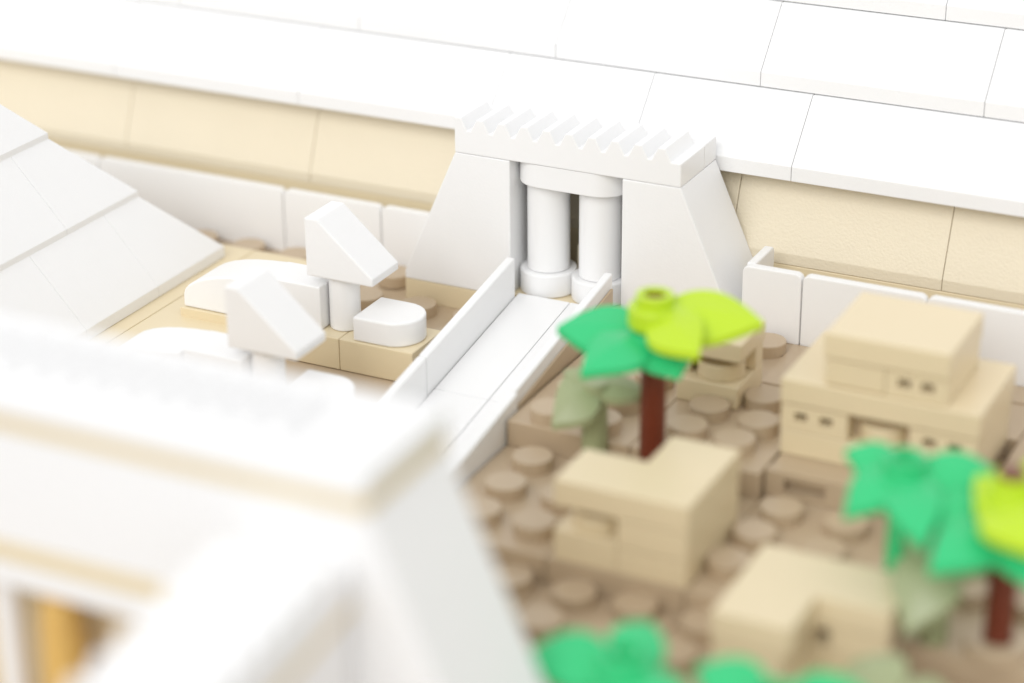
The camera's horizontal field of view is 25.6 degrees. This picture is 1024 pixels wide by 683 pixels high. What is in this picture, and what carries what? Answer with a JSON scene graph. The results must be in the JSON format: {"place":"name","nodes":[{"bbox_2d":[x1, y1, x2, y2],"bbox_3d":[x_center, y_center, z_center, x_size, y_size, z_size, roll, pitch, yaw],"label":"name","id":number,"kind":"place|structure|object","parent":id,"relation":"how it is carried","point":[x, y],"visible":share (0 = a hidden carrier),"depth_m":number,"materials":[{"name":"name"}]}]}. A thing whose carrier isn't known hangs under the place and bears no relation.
{"place":"outdoors","nodes":[
{"label":"outdoors","id":0,"kind":"place"},
{"bbox_2d":[0,313,542,682],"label":"front temple","id":1,"kind":"structure","parent":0,"point":[167,515],"depth_m":24.09,"materials":[{"name":"white plastic"}]},
{"bbox_2d":[40,594,90,682],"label":"golden statue","id":2,"kind":"object","parent":1,"relation":"in","point":[65,657],"visible":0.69,"depth_m":26.23,"materials":[{"name":"plastic"}]},
{"bbox_2d":[197,230,459,393],"bbox_3d":[-11.100,-0.394,39.147,20.980,1.430,10.500,11,27,24],"label":"ground court","id":3,"kind":"object","parent":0,"point":[393,286],"visible":0.12,"depth_m":38.03,"materials":[{"name":"beige plastic"}]},
{"bbox_2d":[99,244,306,339],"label":"ground tiles","id":4,"kind":"object","parent":3,"relation":"on","point":[163,310],"visible":0.1,"depth_m":37.07,"materials":[{"name":"beige plastic"}]},
{"bbox_2d":[0,104,224,333],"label":"pyramid","id":5,"kind":"object","parent":4,"relation":"on","point":[85,245],"visible":0.93,"depth_m":36.89,"materials":[{"name":"white plastic"}]},
{"bbox_2d":[180,201,440,380],"bbox_3d":[-3.280,-0.994,36.146,4.330,2.440,1.000,11,27,24],"label":"sphinx","id":6,"kind":"object","parent":4,"relation":"on","point":[348,254],"visible":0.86,"depth_m":35.65,"materials":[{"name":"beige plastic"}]},
{"bbox_2d":[129,267,354,387],"bbox_3d":[-4.256,0.136,34.003,4.330,2.440,1.000,11,27,24],"label":"sphinx","id":7,"kind":"object","parent":3,"relation":"on","point":[272,324],"visible":0.38,"depth_m":33.44,"materials":[{"name":"white plastic"}]},
{"bbox_2d":[67,149,429,266],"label":"enclosure wall","id":8,"kind":"structure","parent":3,"relation":"on","point":[230,209],"depth_m":40.58,"materials":[{"name":"white plastic"}]},
{"bbox_2d":[0,0,1023,309],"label":"stepped pyramid","id":9,"kind":"object","parent":3,"relation":"on","point":[878,142],"visible":0.78,"depth_m":37.78,"materials":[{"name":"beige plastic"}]},
{"bbox_2d":[406,100,752,308],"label":"gate temple","id":10,"kind":"structure","parent":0,"point":[656,207],"depth_m":36.54,"materials":[{"name":"white plastic"}]},
{"bbox_2d":[554,436,739,588],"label":"flat roofed house","id":11,"kind":"structure","parent":0,"point":[667,513],"depth_m":29.83,"materials":[{"name":"beige plastic"}]},
{"bbox_2d":[677,320,765,409],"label":"flat roofed house","id":12,"kind":"structure","parent":0,"point":[731,372],"depth_m":33.59,"materials":[{"name":"beige plastic"}]},
{"bbox_2d":[496,563,948,682],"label":"ground lower terrace","id":13,"kind":"structure","parent":0,"point":[542,612],"depth_m":29.52,"materials":[{"name":"beige plastic"}]},
{"bbox_2d":[530,621,681,682],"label":"palm tree","id":14,"kind":"object","parent":13,"relation":"on","point":[632,652],"visible":0.94,"depth_m":25.58,"materials":[{"name":"green plastic"}]},
{"bbox_2d":[695,657,853,682],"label":"palm tree","id":15,"kind":"object","parent":13,"relation":"on","point":[733,670],"visible":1,"depth_m":25.26,"materials":[{"name":"green plastic"}]},
{"bbox_2d":[840,653,940,682],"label":"olive plant","id":16,"kind":"object","parent":13,"relation":"on","point":[883,668],"visible":0.95,"depth_m":26.59,"materials":[{"name":"plastic"}]},
{"bbox_2d":[462,446,1023,682],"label":"plate","id":17,"kind":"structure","parent":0,"point":[519,515],"depth_m":30.59,"materials":[{"name":"beige plastic"}]},
{"bbox_2d":[552,367,639,452],"bbox_3d":[1.290,1.225,32.298,1.337,1.483,0.745,4,25,11],"label":"olive plant","id":18,"kind":"object","parent":17,"relation":"on","point":[580,402],"visible":0.83,"depth_m":32.10,"materials":[{"name":"plastic"}]},
{"bbox_2d":[557,286,762,461],"bbox_3d":[1.996,0.792,31.482,2.888,2.930,1.346,5,25,12],"label":"palm tree","id":19,"kind":"object","parent":17,"relation":"on","point":[657,336],"visible":0.94,"depth_m":31.01,"materials":[{"name":"green plastic"}]},
{"bbox_2d":[843,442,992,571],"bbox_3d":[4.879,2.827,28.114,2.004,2.720,1.602,11,27,24],"label":"palm tree","id":20,"kind":"object","parent":17,"relation":"on","point":[903,488],"visible":0.94,"depth_m":27.78,"materials":[{"name":"green plastic"}]},
{"bbox_2d":[891,529,988,645],"bbox_3d":[5.305,3.213,27.864,1.302,1.413,1.208,11,27,24],"label":"olive plant","id":21,"kind":"object","parent":17,"relation":"on","point":[927,603],"visible":0.56,"depth_m":27.65,"materials":[{"name":"plastic"}]},
{"bbox_2d":[928,464,1023,668],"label":"palm tree","id":22,"kind":"object","parent":17,"relation":"on","point":[980,527],"visible":0.98,"depth_m":27.08,"materials":[{"name":"green plastic"}]},
{"bbox_2d":[507,333,1023,500],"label":"plate","id":23,"kind":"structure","parent":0,"point":[750,429],"depth_m":33.04,"materials":[{"name":"beige plastic"}]},
{"bbox_2d":[742,246,1023,386],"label":"enclosure wall","id":24,"kind":"structure","parent":23,"relation":"on","point":[794,307],"depth_m":35.22,"materials":[{"name":"white plastic"}]},
{"bbox_2d":[762,344,1023,404],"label":"ground smooth strip","id":25,"kind":"object","parent":23,"relation":"on","point":[783,365],"visible":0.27,"depth_m":34.78,"materials":[{"name":"beige plastic"}]},
{"bbox_2d":[710,544,904,682],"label":"flat roofed house","id":26,"kind":"structure","parent":0,"point":[788,615],"depth_m":27.82,"materials":[{"name":"beige plastic"}]},
{"bbox_2d":[764,292,1016,519],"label":"flat roofed house","id":27,"kind":"structure","parent":0,"point":[891,372],"depth_m":31.45,"materials":[{"name":"beige plastic"}]},
{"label":"table","id":28,"kind":"structure","parent":0,"visible":0},
{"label":"ground base","id":29,"kind":"structure","parent":28,"relation":"on","visible":0},
{"bbox_2d":[385,257,612,485],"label":"causeway","id":30,"kind":"structure","parent":29,"relation":"on","point":[496,354],"depth_m":35.30,"materials":[{"name":"white plastic"}]}
]}

